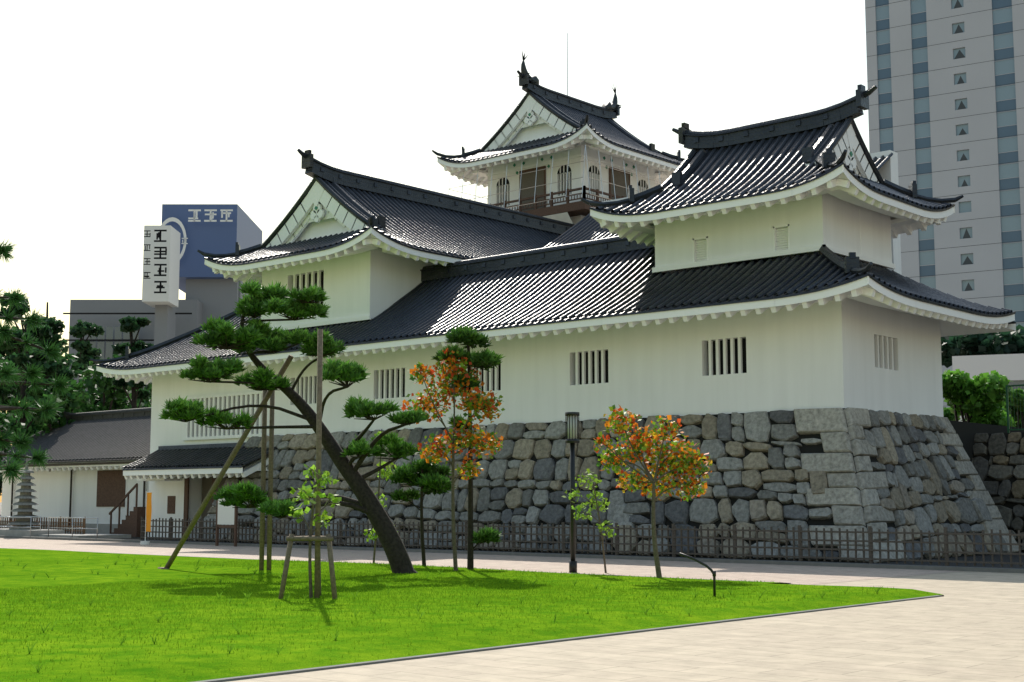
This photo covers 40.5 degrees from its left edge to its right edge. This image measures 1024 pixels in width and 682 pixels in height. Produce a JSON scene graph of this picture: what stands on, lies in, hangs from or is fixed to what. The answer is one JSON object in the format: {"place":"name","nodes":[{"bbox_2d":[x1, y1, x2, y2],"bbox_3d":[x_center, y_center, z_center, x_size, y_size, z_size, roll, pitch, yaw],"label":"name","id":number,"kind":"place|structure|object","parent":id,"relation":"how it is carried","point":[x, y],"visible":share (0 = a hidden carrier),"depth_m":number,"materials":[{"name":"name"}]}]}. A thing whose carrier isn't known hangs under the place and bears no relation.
{"place":"outdoors","nodes":[
{"label":"outdoors","id":0,"kind":"place"},
{"bbox_2d":[0,296,51,468],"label":"pine branches","id":1,"kind":"object","parent":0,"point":[5,407],"visible":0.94,"depth_m":11.25,"materials":[{"name":"plant"}]},
{"bbox_2d":[0,237,72,483],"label":"pine needles","id":2,"kind":"object","parent":1,"relation":"attached to","point":[47,409],"visible":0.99,"depth_m":10.89,"materials":[{"name":"green plant"}]},
{"bbox_2d":[1,468,148,523],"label":"annex walls","id":3,"kind":"structure","parent":0,"point":[52,493],"depth_m":63.30,"materials":[{"name":"white paint"}]},
{"bbox_2d":[0,460,136,471],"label":"eaves","id":4,"kind":"object","parent":3,"relation":"attached to","point":[87,467],"visible":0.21,"depth_m":61.28,"materials":[{"name":"white paint"}]},
{"bbox_2d":[0,461,145,527],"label":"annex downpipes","id":5,"kind":"object","parent":3,"relation":"attached to","point":[90,463],"visible":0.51,"depth_m":62.07,"materials":[{"name":"metal"}]},
{"bbox_2d":[0,407,150,464],"bbox_3d":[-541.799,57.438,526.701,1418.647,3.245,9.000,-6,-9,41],"label":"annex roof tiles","id":6,"kind":"object","parent":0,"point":[113,414],"visible":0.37,"depth_m":67.02,"materials":[{"name":"grey tile"}]},
{"bbox_2d":[0,415,150,462],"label":"annex roof rib tiles","id":7,"kind":"object","parent":6,"relation":"on","point":[114,438],"visible":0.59,"depth_m":64.40,"materials":[{"name":"grey tile"}]},
{"bbox_2d":[96,470,147,536],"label":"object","id":8,"kind":"object","parent":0,"point":[111,486],"visible":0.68,"depth_m":60.41,"materials":[{"name":"brown wood"}]},
{"bbox_2d":[67,279,246,391],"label":"grey office block","id":9,"kind":"structure","parent":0,"point":[205,299],"depth_m":213.35,"materials":[{"name":"grey concrete"}]},
{"bbox_2d":[89,327,138,358],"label":"grey office glass","id":10,"kind":"object","parent":9,"relation":"attached to","point":[109,335],"visible":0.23,"depth_m":210.21,"materials":[{"name":"blue"}]},
{"bbox_2d":[162,204,262,292],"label":"blue sign tower","id":11,"kind":"structure","parent":9,"relation":"on","point":[243,230],"depth_m":216.92,"materials":[{"name":"blue"}]},
{"bbox_2d":[142,209,232,306],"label":"sign","id":12,"kind":"object","parent":11,"relation":"attached to","point":[173,256],"visible":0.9,"depth_m":203.14,"materials":[{"name":"white plastic"}]},
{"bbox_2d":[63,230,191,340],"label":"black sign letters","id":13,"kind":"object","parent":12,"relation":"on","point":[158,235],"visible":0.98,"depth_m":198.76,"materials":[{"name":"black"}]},
{"bbox_2d":[0,0,868,501],"label":"sky","id":14,"kind":"structure","parent":0,"point":[113,112],"materials":[{"name":"white"}]},
{"bbox_2d":[0,548,943,681],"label":"lawn","id":15,"kind":"structure","parent":0,"point":[69,568],"depth_m":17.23,"materials":[{"name":"green plant"}]},
{"bbox_2d":[158,355,293,569],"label":"support poles","id":16,"kind":"object","parent":15,"relation":"on","point":[270,394],"visible":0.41,"depth_m":28.88,"materials":[{"name":"brown wood"}]},
{"bbox_2d":[159,279,428,573],"bbox_3d":[-4.407,1.815,27.522,4.960,5.992,4.700,-6,-9,41],"label":"leaning pine tree","id":17,"kind":"object","parent":15,"relation":"on","point":[266,301],"depth_m":27.37,"materials":[{"name":"green plant"}]},
{"bbox_2d":[278,329,336,598],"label":"tree support stakes","id":18,"kind":"object","parent":15,"relation":"on","point":[317,538],"visible":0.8,"depth_m":20.32,"materials":[{"name":"brown wood"}]},
{"bbox_2d":[388,324,504,569],"bbox_3d":[-1.556,2.338,29.698,3.539,5.241,2.170,-6,-9,41],"label":"young pine","id":19,"kind":"object","parent":15,"relation":"on","point":[434,479],"depth_m":28.97,"materials":[{"name":"green plant"}]},
{"bbox_2d":[288,348,711,597],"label":"trees","id":20,"kind":"object","parent":15,"relation":"on","point":[648,446],"depth_m":27.03,"materials":[{"name":"green plant"}]},
{"bbox_2d":[679,553,715,595],"bbox_3d":[2.804,3.544,20.934,0.555,0.698,0.056,0,-7,1],"label":"bent pipe","id":21,"kind":"object","parent":15,"relation":"on","point":[708,567],"visible":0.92,"depth_m":20.93,"materials":[{"name":"black metal"}]},
{"bbox_2d":[0,538,957,584],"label":"pink path","id":22,"kind":"structure","parent":0,"point":[801,574],"depth_m":33.32,"materials":[{"name":"concrete"}]},
{"bbox_2d":[140,491,151,544],"bbox_3d":[-12.606,6.109,47.927,0.472,1.850,0.320,-6,-9,41],"label":"banner stand","id":23,"kind":"object","parent":22,"relation":"on","point":[145,542],"visible":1,"depth_m":47.89,"materials":[{"name":"white metal"}]},
{"bbox_2d":[146,493,151,531],"bbox_3d":[-12.541,5.904,47.894,0.300,1.350,0.023,-6,-9,41],"label":"banner flag","id":24,"kind":"object","parent":23,"relation":"attached to","point":[148,511],"visible":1,"depth_m":47.89,"materials":[{"name":"orange fabric"}]},
{"bbox_2d":[214,492,237,546],"bbox_3d":[-9.509,5.938,46.224,1.240,1.800,0.240,-6,-9,41],"label":"sign frame","id":25,"kind":"object","parent":22,"relation":"on","point":[235,526],"visible":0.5,"depth_m":46.04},
{"bbox_2d":[217,498,234,524],"bbox_3d":[-9.526,5.637,46.240,0.920,0.960,0.020,-6,-9,41],"label":"sign board","id":26,"kind":"object","parent":25,"relation":"attached to","point":[225,515],"visible":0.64,"depth_m":46.23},
{"bbox_2d":[565,412,579,572],"bbox_3d":[1.281,3.191,29.270,0.310,3.370,0.310,-6,-9,41],"label":"street lamp post","id":27,"kind":"object","parent":22,"relation":"on","point":[572,562],"visible":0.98,"depth_m":29.25,"materials":[{"name":"black metal"}]},
{"bbox_2d":[568,415,576,438],"bbox_3d":[1.281,1.835,29.426,0.230,0.500,0.230,-6,-9,41],"label":"street lamp diffuser","id":28,"kind":"object","parent":27,"relation":"attached to","point":[571,426],"visible":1,"depth_m":29.33,"materials":[{"name":"white glass"}]},
{"bbox_2d":[0,515,1023,681],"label":"plaza paving","id":29,"kind":"structure","parent":0,"point":[968,626],"depth_m":13.88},
{"bbox_2d":[7,455,41,529],"bbox_3d":[-20.412,6.498,58.195,1.330,3.430,1.330,3,-7,-26],"label":"stone pagoda","id":30,"kind":"object","parent":29,"relation":"on","point":[25,497],"visible":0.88,"depth_m":57.90,"materials":[{"name":"grey stone"}]},
{"bbox_2d":[0,516,85,533],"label":"fence","id":31,"kind":"object","parent":29,"relation":"on","point":[59,522],"visible":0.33,"depth_m":57.82,"materials":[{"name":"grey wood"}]},
{"bbox_2d":[0,516,97,538],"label":"ramp handrails","id":32,"kind":"object","parent":29,"relation":"on","point":[30,526],"visible":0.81,"depth_m":54.84,"materials":[{"name":"grey metal"}]},
{"bbox_2d":[1,522,117,533],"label":"annex plinth","id":33,"kind":"structure","parent":29,"relation":"on","point":[103,528],"depth_m":61.64,"materials":[{"name":"grey stone"}]},
{"bbox_2d":[0,528,130,538],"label":"curb","id":34,"kind":"structure","parent":29,"relation":"on","point":[34,533],"depth_m":55.96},
{"bbox_2d":[0,535,1023,681],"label":"lawn kerb","id":35,"kind":"structure","parent":29,"relation":"on","point":[947,568],"depth_m":30.63,"materials":[{"name":"concrete"}]},
{"bbox_2d":[196,408,1023,562],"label":"stone base","id":36,"kind":"object","parent":29,"relation":"on","point":[966,432],"visible":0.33,"depth_m":40.49,"materials":[{"name":"grey stone"}]},
{"bbox_2d":[193,407,1018,562],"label":"stone base blocks","id":37,"kind":"structure","parent":36,"relation":"attached to","point":[833,478],"depth_m":38.28,"materials":[{"name":"grey stone"}]},
{"bbox_2d":[49,70,1015,477],"bbox_3d":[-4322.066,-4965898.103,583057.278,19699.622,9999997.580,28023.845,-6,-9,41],"label":"roof tiles","id":38,"kind":"object","parent":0,"point":[849,110],"visible":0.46,"depth_m":45.17,"materials":[{"name":"black tile"}]},
{"bbox_2d":[517,50,622,112],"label":"roof ornaments","id":39,"kind":"object","parent":38,"relation":"on","point":[607,104],"visible":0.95,"depth_m":70.00},
{"bbox_2d":[189,165,884,477],"bbox_3d":[4.774,-0.815,54.048,28.520,16.910,21.223,-6,-9,41],"label":"window recess","id":40,"kind":"object","parent":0,"point":[606,352],"visible":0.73,"depth_m":44.59,"materials":[{"name":"black wood"}]},
{"bbox_2d":[148,123,943,537],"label":"castle walls","id":41,"kind":"structure","parent":0,"point":[818,355],"depth_m":41.10,"materials":[{"name":"white paint"}]},
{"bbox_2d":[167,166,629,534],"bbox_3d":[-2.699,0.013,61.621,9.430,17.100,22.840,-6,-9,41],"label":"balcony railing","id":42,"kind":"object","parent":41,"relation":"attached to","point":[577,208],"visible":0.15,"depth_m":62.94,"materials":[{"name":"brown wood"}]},
{"bbox_2d":[201,168,628,518],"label":"castle doors","id":43,"kind":"structure","parent":41,"relation":"in","point":[528,180],"depth_m":65.33,"materials":[{"name":"brown wood"}]},
{"bbox_2d":[314,113,852,209],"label":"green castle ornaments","id":44,"kind":"object","parent":41,"relation":"attached to","point":[604,158],"visible":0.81,"depth_m":65.12},
{"bbox_2d":[96,95,1015,480],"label":"eaves","id":45,"kind":"object","parent":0,"point":[842,183],"visible":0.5,"depth_m":41.82,"materials":[{"name":"white paint"}]},
{"bbox_2d":[448,33,672,207],"bbox_3d":[2.825,-10.483,67.865,8.912,9.414,8.662,-6,-9,41],"label":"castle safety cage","id":46,"kind":"object","parent":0,"point":[535,186],"visible":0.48,"depth_m":63.83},
{"bbox_2d":[116,537,1023,568],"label":"gutter gravel","id":47,"kind":"structure","parent":0,"point":[997,558],"depth_m":35.51,"materials":[{"name":"grey gravel"}]},
{"bbox_2d":[140,517,1023,566],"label":"picket fence","id":48,"kind":"object","parent":47,"relation":"on","point":[800,548],"visible":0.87,"depth_m":35.29,"materials":[{"name":"brown wood"}]},
{"bbox_2d":[972,432,1023,551],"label":"block wall","id":49,"kind":"structure","parent":47,"relation":"on","point":[999,446],"depth_m":41.72,"materials":[{"name":"stone"}]},
{"bbox_2d":[1005,384,1023,432],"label":"fence wall","id":50,"kind":"structure","parent":49,"relation":"on","point":[1007,411],"depth_m":42.79,"materials":[{"name":"green"}]},
{"bbox_2d":[865,0,1023,407],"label":"hotel facade","id":51,"kind":"structure","parent":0,"point":[986,230],"depth_m":169.11,"materials":[{"name":"grey concrete"}]},
{"bbox_2d":[876,0,1023,326],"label":"windows","id":52,"kind":"structure","parent":51,"relation":"in","point":[1014,276],"depth_m":168.57,"materials":[{"name":"glass"}]},
{"bbox_2d":[876,0,1023,322],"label":"spandrel panels","id":53,"kind":"object","parent":51,"relation":"attached to","point":[1003,158],"visible":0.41,"depth_m":168.17,"materials":[{"name":"grey concrete"}]},
{"bbox_2d":[866,0,1023,321],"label":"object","id":54,"kind":"object","parent":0,"point":[967,261],"visible":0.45,"depth_m":169.16,"materials":[{"name":"grey concrete"}]},
{"bbox_2d":[952,354,1023,421],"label":"low office walls","id":55,"kind":"structure","parent":0,"point":[1010,367],"depth_m":100.10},
{"bbox_2d":[1008,380,1023,389],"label":"office glass","id":56,"kind":"object","parent":55,"relation":"in","point":[1016,382],"depth_m":99.52,"materials":[{"name":"grey glass"}]},
{"label":"ground","id":57,"kind":"structure","parent":0,"visible":0},
{"bbox_2d":[0,292,1023,494],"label":"trees","id":58,"kind":"object","parent":57,"relation":"on","point":[959,387],"depth_m":74.50,"materials":[{"name":"green plant"}]}
]}

